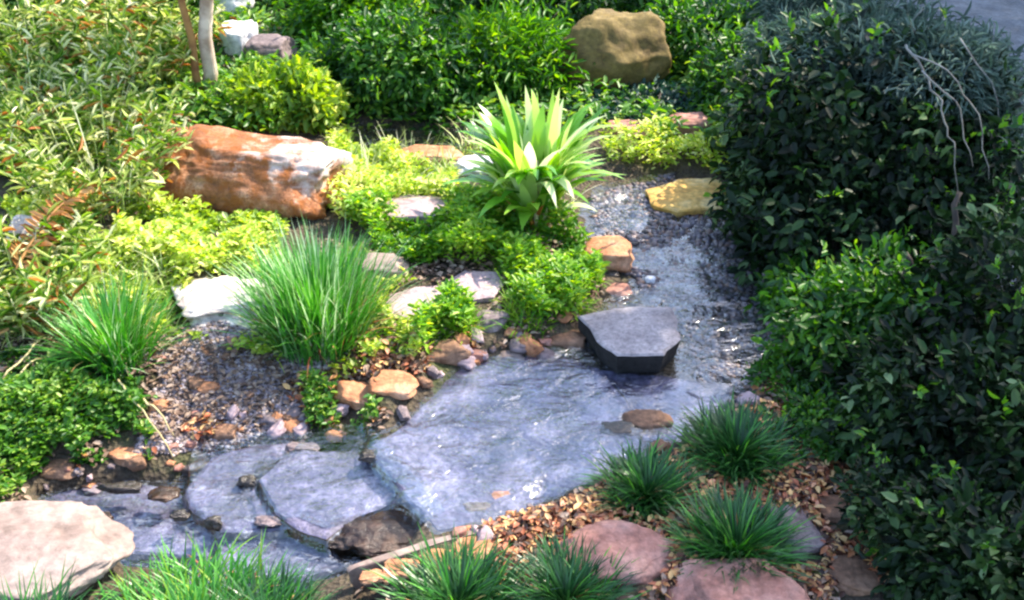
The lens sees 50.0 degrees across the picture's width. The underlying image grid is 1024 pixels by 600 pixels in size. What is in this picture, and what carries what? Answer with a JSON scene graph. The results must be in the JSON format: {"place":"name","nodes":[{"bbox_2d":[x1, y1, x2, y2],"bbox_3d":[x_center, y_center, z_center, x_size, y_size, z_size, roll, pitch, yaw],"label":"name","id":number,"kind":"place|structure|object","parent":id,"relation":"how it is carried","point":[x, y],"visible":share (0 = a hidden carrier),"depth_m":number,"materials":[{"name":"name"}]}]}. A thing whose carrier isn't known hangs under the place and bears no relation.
{"place":"outdoors","nodes":[
{"label":"outdoors","id":0,"kind":"place"},
{"bbox_2d":[71,320,341,476],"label":"gravel","id":1,"kind":"structure","parent":0,"point":[217,337],"depth_m":3.69,"materials":[{"name":"gravel"}]},
{"bbox_2d":[0,340,159,476],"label":"dark creeper","id":2,"kind":"object","parent":1,"relation":"on","point":[27,382],"visible":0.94,"depth_m":3.52,"materials":[{"name":"green plant"}]},
{"bbox_2d":[124,455,146,471],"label":"bank stone","id":3,"kind":"object","parent":1,"relation":"on","point":[136,463],"visible":1,"depth_m":3.44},
{"bbox_2d":[184,424,416,531],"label":"water","id":4,"kind":"structure","parent":0,"point":[265,468],"depth_m":3.44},
{"bbox_2d":[95,481,142,493],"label":"rock","id":5,"kind":"object","parent":4,"relation":"in","point":[128,487],"visible":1,"depth_m":3.36,"materials":[{"name":"stone"}]},
{"bbox_2d":[147,486,181,502],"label":"rock","id":6,"kind":"object","parent":4,"relation":"in","point":[164,494],"visible":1,"depth_m":3.34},
{"bbox_2d":[0,0,1005,599],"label":"ground","id":7,"kind":"structure","parent":0,"point":[158,472],"depth_m":3.90,"materials":[{"name":"soil"}]},
{"bbox_2d":[7,214,44,250],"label":"rock","id":8,"kind":"object","parent":7,"relation":"on","point":[18,220],"visible":0.2,"depth_m":4.14,"materials":[{"name":"stone"}]},
{"bbox_2d":[0,26,113,185],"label":"cane grass","id":9,"kind":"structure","parent":7,"relation":"on","point":[47,86],"depth_m":4.80,"materials":[{"name":"green plant"}]},
{"bbox_2d":[39,459,76,480],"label":"rock","id":10,"kind":"object","parent":7,"relation":"on","point":[54,469],"visible":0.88,"depth_m":3.44,"materials":[{"name":"brown stone"}]},
{"bbox_2d":[0,200,116,339],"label":"cane grass","id":11,"kind":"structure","parent":7,"relation":"on","point":[28,292],"depth_m":3.78,"materials":[{"name":"green plant"}]},
{"bbox_2d":[5,183,97,272],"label":"dry frond","id":12,"kind":"object","parent":11,"relation":"on","point":[36,216],"visible":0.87,"depth_m":3.98,"materials":[{"name":"red plant"}]},
{"bbox_2d":[0,556,125,599],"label":"grass tuft","id":13,"kind":"object","parent":7,"relation":"on","point":[60,593],"visible":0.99,"depth_m":2.75,"materials":[{"name":"green plant"}]},
{"bbox_2d":[0,500,134,599],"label":"boulder","id":14,"kind":"object","parent":7,"relation":"on","point":[49,535],"visible":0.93,"depth_m":2.97,"materials":[{"name":"stone"}]},
{"bbox_2d":[0,0,136,81],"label":"cane grass","id":15,"kind":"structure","parent":7,"relation":"on","point":[14,24],"depth_m":5.55,"materials":[{"name":"green plant"}]},
{"bbox_2d":[0,30,173,166],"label":"cane grass","id":16,"kind":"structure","parent":7,"relation":"on","point":[119,102],"depth_m":4.88,"materials":[{"name":"green plant"}]},
{"bbox_2d":[17,0,176,75],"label":"cane grass","id":17,"kind":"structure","parent":7,"relation":"on","point":[41,9],"depth_m":5.58,"materials":[{"name":"green plant"}]},
{"bbox_2d":[0,58,203,224],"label":"cane grass","id":18,"kind":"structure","parent":7,"relation":"on","point":[50,177],"depth_m":4.41,"materials":[{"name":"green plant"}]},
{"bbox_2d":[15,254,201,403],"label":"tall grass","id":19,"kind":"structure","parent":7,"relation":"on","point":[115,332],"depth_m":3.71,"materials":[{"name":"green plant"}]},
{"bbox_2d":[107,447,141,466],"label":"rock","id":20,"kind":"object","parent":7,"relation":"on","point":[119,455],"visible":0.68,"depth_m":3.48,"materials":[{"name":"orange stone"}]},
{"bbox_2d":[44,485,215,569],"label":"stone slab","id":21,"kind":"structure","parent":7,"relation":"on","point":[143,518],"depth_m":3.34,"materials":[{"name":"stone"}]},
{"bbox_2d":[0,184,289,274],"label":"ground cover","id":22,"kind":"object","parent":7,"relation":"on","point":[177,221],"visible":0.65,"depth_m":4.28,"materials":[{"name":"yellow plant"}]},
{"bbox_2d":[53,0,237,94],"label":"cane grass","id":23,"kind":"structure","parent":7,"relation":"on","point":[171,48],"depth_m":5.40,"materials":[{"name":"green plant"}]},
{"bbox_2d":[0,367,382,502],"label":"bank creeper","id":24,"kind":"object","parent":7,"relation":"on","point":[311,381],"visible":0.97,"depth_m":3.54,"materials":[{"name":"green plant"}]},
{"bbox_2d":[180,456,209,475],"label":"rock","id":25,"kind":"object","parent":7,"relation":"on","point":[198,465],"visible":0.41,"depth_m":3.50,"materials":[{"name":"stone"}]},
{"bbox_2d":[178,0,217,102],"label":"sapling","id":26,"kind":"object","parent":7,"relation":"on","point":[206,49],"visible":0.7,"depth_m":5.34,"materials":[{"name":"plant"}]},
{"bbox_2d":[72,526,324,599],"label":"grass tuft","id":27,"kind":"object","parent":7,"relation":"on","point":[194,591],"visible":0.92,"depth_m":2.96,"materials":[{"name":"green plant"}]},
{"bbox_2d":[0,222,427,379],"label":"light creeper","id":28,"kind":"object","parent":7,"relation":"on","point":[217,243],"visible":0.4,"depth_m":4.02,"materials":[{"name":"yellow plant"}]},
{"bbox_2d":[171,275,272,328],"bbox_3d":[-1.003,-0.004,4.019,0.497,0.090,0.378,0,32,0],"label":"flat rock","id":29,"kind":"object","parent":7,"relation":"on","point":[199,309],"visible":0.42,"depth_m":3.93,"materials":[{"name":"stone"}]},
{"bbox_2d":[211,423,237,439],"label":"rock","id":30,"kind":"object","parent":7,"relation":"on","point":[226,431],"visible":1,"depth_m":3.57,"materials":[{"name":"brown stone"}]},
{"bbox_2d":[194,84,272,129],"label":"bush","id":31,"kind":"object","parent":7,"relation":"on","point":[220,99],"visible":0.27,"depth_m":5.24,"materials":[{"name":"green plant"}]},
{"bbox_2d":[214,0,254,18],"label":"rock","id":32,"kind":"object","parent":7,"relation":"on","point":[230,5],"visible":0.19,"depth_m":6.56,"materials":[{"name":"white stone"}]},
{"bbox_2d":[185,443,290,547],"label":"stone slab","id":33,"kind":"structure","parent":7,"relation":"on","point":[237,509],"depth_m":3.36,"materials":[{"name":"stone"}]},
{"bbox_2d":[219,20,257,56],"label":"rock","id":34,"kind":"object","parent":7,"relation":"on","point":[238,37],"visible":0.59,"depth_m":6.00,"materials":[{"name":"white stone"}]},
{"bbox_2d":[138,124,353,219],"bbox_3d":[-1.171,-0.534,4.659,0.955,0.314,0.456,6,33,10],"label":"boulder","id":35,"kind":"object","parent":7,"relation":"on","point":[226,169],"visible":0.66,"depth_m":4.49,"materials":[{"name":"stone"}]},
{"bbox_2d":[243,34,297,68],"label":"rock","id":36,"kind":"object","parent":7,"relation":"on","point":[265,44],"visible":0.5,"depth_m":5.93,"materials":[{"name":"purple stone"}]},
{"bbox_2d":[203,555,341,599],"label":"grass tuft","id":37,"kind":"object","parent":7,"relation":"on","point":[277,590],"visible":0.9,"depth_m":2.92,"materials":[{"name":"plant"}]},
{"bbox_2d":[219,537,345,592],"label":"stone slab","id":38,"kind":"structure","parent":7,"relation":"on","point":[328,564],"depth_m":3.19,"materials":[{"name":"stone"}]},
{"bbox_2d":[221,51,352,135],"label":"bush","id":39,"kind":"object","parent":7,"relation":"on","point":[315,93],"visible":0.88,"depth_m":5.24,"materials":[{"name":"green plant"}]},
{"bbox_2d":[0,110,600,355],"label":"thin grass","id":40,"kind":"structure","parent":7,"relation":"on","point":[152,273],"depth_m":4.06,"materials":[{"name":"green plant"}]},
{"bbox_2d":[204,210,437,377],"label":"tall grass","id":41,"kind":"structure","parent":7,"relation":"on","point":[316,307],"depth_m":3.79,"materials":[{"name":"green plant"}]},
{"bbox_2d":[258,450,402,561],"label":"stone slab","id":42,"kind":"structure","parent":7,"relation":"on","point":[320,499],"depth_m":3.33,"materials":[{"name":"stone"}]},
{"bbox_2d":[334,380,368,409],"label":"rock","id":43,"kind":"object","parent":7,"relation":"on","point":[351,393],"visible":0.63,"depth_m":3.65,"materials":[{"name":"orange stone"}]},
{"bbox_2d":[271,0,452,53],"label":"bush","id":44,"kind":"object","parent":7,"relation":"on","point":[302,11],"visible":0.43,"depth_m":6.09,"materials":[{"name":"green plant"}]},
{"bbox_2d":[359,569,389,584],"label":"rock","id":45,"kind":"object","parent":7,"relation":"on","point":[371,576],"visible":0.86,"depth_m":2.90,"materials":[{"name":"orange stone"}]},
{"bbox_2d":[328,505,421,558],"bbox_3d":[-0.347,0.694,3.250,0.391,0.095,0.264,0,32,0],"label":"dark rock","id":46,"kind":"object","parent":7,"relation":"on","point":[384,532],"visible":0.51,"depth_m":3.20,"materials":[{"name":"stone"}]},
{"bbox_2d":[357,252,408,281],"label":"rock","id":47,"kind":"object","parent":7,"relation":"on","point":[402,262],"visible":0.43,"depth_m":4.13,"materials":[{"name":"stone"}]},
{"bbox_2d":[290,0,487,123],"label":"bush","id":48,"kind":"object","parent":7,"relation":"on","point":[369,49],"visible":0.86,"depth_m":5.42,"materials":[{"name":"green plant"}]},
{"bbox_2d":[368,369,418,399],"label":"rock","id":49,"kind":"object","parent":7,"relation":"on","point":[398,384],"visible":1,"depth_m":3.62,"materials":[{"name":"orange stone"}]},
{"bbox_2d":[0,0,799,170],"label":"back cover","id":50,"kind":"object","parent":7,"relation":"on","point":[256,15],"visible":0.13,"depth_m":5.45,"materials":[{"name":"green plant"}]},
{"bbox_2d":[383,558,419,580],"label":"rock","id":51,"kind":"object","parent":7,"relation":"on","point":[402,574],"visible":0.51,"depth_m":2.93,"materials":[{"name":"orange stone"}]},
{"bbox_2d":[347,530,474,588],"bbox_3d":[-0.229,0.711,3.048,0.469,0.105,0.036,-12,34,-19],"label":"edge stone","id":52,"kind":"object","parent":7,"relation":"on","point":[354,571],"visible":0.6,"depth_m":2.98,"materials":[{"name":"stone"}]},
{"bbox_2d":[386,286,440,321],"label":"paving stone","id":53,"kind":"object","parent":7,"relation":"on","point":[412,293],"visible":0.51,"depth_m":4.05,"materials":[{"name":"stone"}]},
{"bbox_2d":[381,194,449,223],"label":"flat rock","id":54,"kind":"object","parent":7,"relation":"on","point":[410,208],"visible":0.45,"depth_m":4.56,"materials":[{"name":"stone"}]},
{"bbox_2d":[300,0,533,33],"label":"bush","id":55,"kind":"object","parent":7,"relation":"on","point":[458,5],"visible":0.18,"depth_m":6.22,"materials":[{"name":"green plant"}]},
{"bbox_2d":[390,144,463,164],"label":"flat rock","id":56,"kind":"object","parent":7,"relation":"on","point":[430,154],"visible":0.38,"depth_m":5.10,"materials":[{"name":"beige stone"}]},
{"bbox_2d":[248,235,610,370],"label":"grass","id":57,"kind":"structure","parent":7,"relation":"on","point":[514,300],"depth_m":3.94,"materials":[{"name":"green plant"}]},
{"bbox_2d":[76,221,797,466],"bbox_3d":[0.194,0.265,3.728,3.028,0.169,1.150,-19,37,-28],"label":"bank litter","id":58,"kind":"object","parent":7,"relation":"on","point":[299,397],"visible":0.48,"depth_m":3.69,"materials":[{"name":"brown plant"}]},
{"bbox_2d":[0,225,892,599],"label":"brown litter","id":59,"kind":"object","parent":7,"relation":"on","point":[180,407],"visible":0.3,"depth_m":3.70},
{"bbox_2d":[427,339,471,365],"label":"rock","id":60,"kind":"object","parent":7,"relation":"on","point":[453,352],"visible":0.8,"depth_m":3.78,"materials":[{"name":"brown stone"}]},
{"bbox_2d":[391,20,523,118],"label":"bush","id":61,"kind":"object","parent":7,"relation":"on","point":[470,92],"visible":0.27,"depth_m":5.52,"materials":[{"name":"green plant"}]},
{"bbox_2d":[361,519,562,599],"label":"grass tuft","id":62,"kind":"object","parent":7,"relation":"on","point":[472,577],"visible":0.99,"depth_m":2.84,"materials":[{"name":"green plant"}]},
{"bbox_2d":[454,155,491,175],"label":"flat rock","id":63,"kind":"object","parent":7,"relation":"on","point":[463,166],"visible":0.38,"depth_m":4.96,"materials":[{"name":"white stone"}]},
{"bbox_2d":[340,182,611,353],"bbox_3d":[-0.109,-0.219,4.252,0.906,0.222,1.113,-12,34,-18],"label":"green ground cover","id":64,"kind":"object","parent":7,"relation":"on","point":[575,276],"visible":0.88,"depth_m":4.20,"materials":[{"name":"green plant"}]},
{"bbox_2d":[453,536,499,558],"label":"rock","id":65,"kind":"object","parent":7,"relation":"on","point":[490,543],"visible":0.34,"depth_m":3.00,"materials":[{"name":"orange stone"}]},
{"bbox_2d":[449,270,505,302],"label":"paving stone","id":66,"kind":"object","parent":7,"relation":"on","point":[476,280],"visible":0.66,"depth_m":4.11,"materials":[{"name":"stone"}]},
{"bbox_2d":[473,310,509,332],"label":"rock","id":67,"kind":"object","parent":7,"relation":"on","point":[496,316],"visible":0.8,"depth_m":3.92,"materials":[{"name":"grey stone"}]},
{"bbox_2d":[368,354,638,531],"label":"stone slab","id":68,"kind":"structure","parent":7,"relation":"on","point":[526,436],"depth_m":3.46,"materials":[{"name":"stone"}]},
{"bbox_2d":[599,420,638,435],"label":"dark rock","id":69,"kind":"object","parent":68,"relation":"on","point":[623,427],"visible":1,"depth_m":3.49,"materials":[{"name":"stone"}]},
{"bbox_2d":[427,0,606,117],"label":"bush","id":70,"kind":"object","parent":7,"relation":"on","point":[537,66],"visible":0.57,"depth_m":5.58,"materials":[{"name":"green plant"}]},
{"bbox_2d":[321,105,729,237],"bbox_3d":[0.132,-0.603,4.889,2.034,0.242,1.260,0,32,0],"label":"sunny moss","id":71,"kind":"object","parent":7,"relation":"on","point":[367,175],"visible":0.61,"depth_m":4.98,"materials":[{"name":"plant"}]},
{"bbox_2d":[519,336,544,356],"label":"bank stone","id":72,"kind":"object","parent":7,"relation":"on","point":[533,349],"visible":0.96,"depth_m":3.84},
{"bbox_2d":[441,82,625,229],"bbox_3d":[0.089,-0.543,4.393,0.732,0.612,0.804,0,32,0],"label":"strap leaf plant","id":73,"kind":"object","parent":7,"relation":"on","point":[534,166],"visible":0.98,"depth_m":4.37,"materials":[{"name":"green plant"}]},
{"bbox_2d":[445,0,637,27],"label":"bush","id":74,"kind":"object","parent":7,"relation":"on","point":[583,8],"visible":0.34,"depth_m":6.45,"materials":[{"name":"green plant"}]},
{"bbox_2d":[550,330,585,350],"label":"rock","id":75,"kind":"object","parent":7,"relation":"on","point":[573,339],"visible":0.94,"depth_m":3.89,"materials":[{"name":"brown stone"}]},
{"bbox_2d":[494,528,651,599],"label":"grass tuft","id":76,"kind":"object","parent":7,"relation":"on","point":[575,582],"visible":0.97,"depth_m":2.85,"materials":[{"name":"green plant"}]},
{"bbox_2d":[580,235,634,272],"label":"rock","id":77,"kind":"object","parent":7,"relation":"on","point":[616,251],"visible":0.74,"depth_m":4.30,"materials":[{"name":"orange stone"}]},
{"bbox_2d":[557,8,671,91],"bbox_3d":[0.529,-1.268,5.806,0.615,0.514,0.422,0,32,0],"label":"boulder","id":78,"kind":"object","parent":7,"relation":"on","point":[633,48],"visible":0.76,"depth_m":5.64,"materials":[{"name":"stone"}]},
{"bbox_2d":[557,520,676,586],"bbox_3d":[0.278,0.682,2.965,0.337,0.059,0.219,0,32,0],"label":"flat rock","id":79,"kind":"object","parent":7,"relation":"on","point":[642,543],"visible":0.66,"depth_m":2.94,"materials":[{"name":"pink stone"}]},
{"bbox_2d":[606,283,632,297],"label":"rock","id":80,"kind":"object","parent":7,"relation":"on","point":[619,290],"visible":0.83,"depth_m":4.20,"materials":[{"name":"pink stone"}]},
{"bbox_2d":[563,73,710,123],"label":"bush","id":81,"kind":"object","parent":7,"relation":"on","point":[666,93],"visible":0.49,"depth_m":5.60,"materials":[{"name":"green plant"}]},
{"bbox_2d":[573,433,721,530],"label":"grass tuft","id":82,"kind":"object","parent":7,"relation":"on","point":[640,473],"visible":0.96,"depth_m":3.17,"materials":[{"name":"green plant"}]},
{"bbox_2d":[604,0,723,12],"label":"bush","id":83,"kind":"object","parent":7,"relation":"on","point":[654,2],"visible":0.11,"depth_m":6.57,"materials":[{"name":"green plant"}]},
{"bbox_2d":[601,370,730,445],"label":"stone slab","id":84,"kind":"structure","parent":7,"relation":"on","point":[670,396],"depth_m":3.68,"materials":[{"name":"stone"}]},
{"bbox_2d":[621,409,673,434],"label":"dark rock","id":85,"kind":"object","parent":84,"relation":"on","point":[645,421],"visible":0.9,"depth_m":3.51,"materials":[{"name":"brown stone"}]},
{"bbox_2d":[477,398,889,599],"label":"leaf litter","id":86,"kind":"object","parent":7,"relation":"on","point":[575,500],"visible":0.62,"depth_m":3.07,"materials":[{"name":"brown plant"}]},
{"bbox_2d":[645,178,727,217],"bbox_3d":[0.833,-0.451,4.871,0.489,0.062,0.311,-6,32,-9],"label":"yellow ledge","id":87,"kind":"object","parent":7,"relation":"on","point":[680,198],"visible":0.69,"depth_m":4.82,"materials":[{"name":"stone"}]},
{"bbox_2d":[668,112,711,137],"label":"flat rock","id":88,"kind":"object","parent":7,"relation":"on","point":[697,118],"visible":0.49,"depth_m":5.28,"materials":[{"name":"pink stone"}]},
{"bbox_2d":[641,0,768,85],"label":"bush","id":89,"kind":"object","parent":7,"relation":"on","point":[687,39],"visible":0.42,"depth_m":5.93,"materials":[{"name":"green plant"}]},
{"bbox_2d":[665,558,809,599],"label":"flat rock","id":90,"kind":"object","parent":7,"relation":"on","point":[696,585],"visible":0.86,"depth_m":2.82,"materials":[{"name":"pink stone"}]},
{"bbox_2d":[655,474,825,590],"bbox_3d":[0.618,0.648,2.968,0.492,0.254,0.524,0,32,0],"label":"grass tuft","id":91,"kind":"object","parent":7,"relation":"on","point":[739,528],"visible":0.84,"depth_m":2.97,"materials":[{"name":"green plant"}]},
{"bbox_2d":[659,388,826,502],"bbox_3d":[0.694,0.447,3.318,0.495,0.243,0.499,-15,35,-22],"label":"grass tuft","id":92,"kind":"object","parent":7,"relation":"on","point":[740,437],"visible":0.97,"depth_m":3.30,"materials":[{"name":"green plant"}]},
{"bbox_2d":[685,14,817,269],"bbox_3d":[1.187,-0.792,4.981,0.645,0.590,2.021,0,32,0],"label":"light shrub","id":93,"kind":"object","parent":7,"relation":"on","point":[718,61],"visible":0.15,"depth_m":5.45,"materials":[{"name":"green plant"}]},
{"bbox_2d":[761,504,828,555],"bbox_3d":[0.763,0.637,3.040,0.212,0.038,0.188,0,32,0],"label":"flat rock","id":94,"kind":"object","parent":7,"relation":"on","point":[816,544],"visible":0.41,"depth_m":3.01,"materials":[{"name":"grey stone"}]},
{"bbox_2d":[740,345,869,467],"bbox_3d":[0.973,0.314,3.499,0.418,0.208,0.677,0,32,0],"label":"shrub","id":95,"kind":"object","parent":7,"relation":"on","point":[805,421],"visible":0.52,"depth_m":3.42,"materials":[{"name":"green plant"}]},
{"bbox_2d":[812,494,849,522],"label":"flat rock","id":96,"kind":"object","parent":7,"relation":"on","point":[831,512],"visible":0.48,"depth_m":3.11,"materials":[{"name":"brown stone"}]},
{"bbox_2d":[826,553,882,595],"bbox_3d":[0.908,0.729,2.917,0.155,0.030,0.148,0,32,0],"label":"rock","id":97,"kind":"object","parent":7,"relation":"on","point":[853,575],"visible":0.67,"depth_m":2.90,"materials":[{"name":"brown stone"}]},
{"bbox_2d":[698,0,1023,312],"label":"rounded shrub","id":98,"kind":"object","parent":7,"relation":"on","point":[839,170],"visible":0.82,"depth_m":4.10,"materials":[{"name":"green plant"}]},
{"bbox_2d":[904,44,960,210],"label":"bare branch","id":99,"kind":"object","parent":98,"relation":"hanging from","point":[921,67],"visible":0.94,"depth_m":3.60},
{"bbox_2d":[750,228,993,396],"bbox_3d":[1.204,-0.002,3.775,0.806,0.536,0.969,0,32,0],"label":"shrub","id":100,"kind":"object","parent":7,"relation":"on","point":[848,295],"visible":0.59,"depth_m":3.60,"materials":[{"name":"green plant"}]},
{"bbox_2d":[726,0,1023,193],"bbox_3d":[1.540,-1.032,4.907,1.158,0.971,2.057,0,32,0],"label":"blue green shrub","id":101,"kind":"object","parent":7,"relation":"on","point":[983,52],"visible":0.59,"depth_m":4.15,"materials":[{"name":"green plant"}]},
{"bbox_2d":[786,248,1023,590],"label":"hedge cover","id":102,"kind":"object","parent":7,"relation":"on","point":[818,350],"visible":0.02,"depth_m":3.54,"materials":[{"name":"green plant"}]},
{"bbox_2d":[793,183,1023,599],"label":"shade shrub","id":103,"kind":"object","parent":7,"relation":"on","point":[897,373],"visible":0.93,"depth_m":3.08,"materials":[{"name":"green plant"}]},
{"bbox_2d":[830,443,1023,599],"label":"shrub","id":104,"kind":"object","parent":7,"relation":"on","point":[869,510],"visible":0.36,"depth_m":2.86,"materials":[{"name":"green plant"}]},
{"bbox_2d":[891,49,1023,297],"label":"trailing shrub","id":105,"kind":"object","parent":7,"relation":"on","point":[1003,141],"visible":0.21,"depth_m":4.00,"materials":[{"name":"green plant"}]},
{"bbox_2d":[366,182,763,500],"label":"water","id":106,"kind":"structure","parent":0,"point":[612,303],"depth_m":4.00,"materials":[{"name":"liquid"}]},
{"bbox_2d":[578,307,680,373],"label":"raised slab","id":107,"kind":"structure","parent":106,"relation":"on","point":[633,340],"depth_m":3.79,"materials":[{"name":"stone"}]},
{"bbox_2d":[588,171,782,408],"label":"stream gravel","id":108,"kind":"structure","parent":0,"point":[726,369],"depth_m":4.31,"materials":[{"name":"gravel"}]},
{"bbox_2d":[872,0,1023,314],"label":"path","id":109,"kind":"structure","parent":0,"point":[1008,15],"depth_m":6.74,"materials":[{"name":"grey"}]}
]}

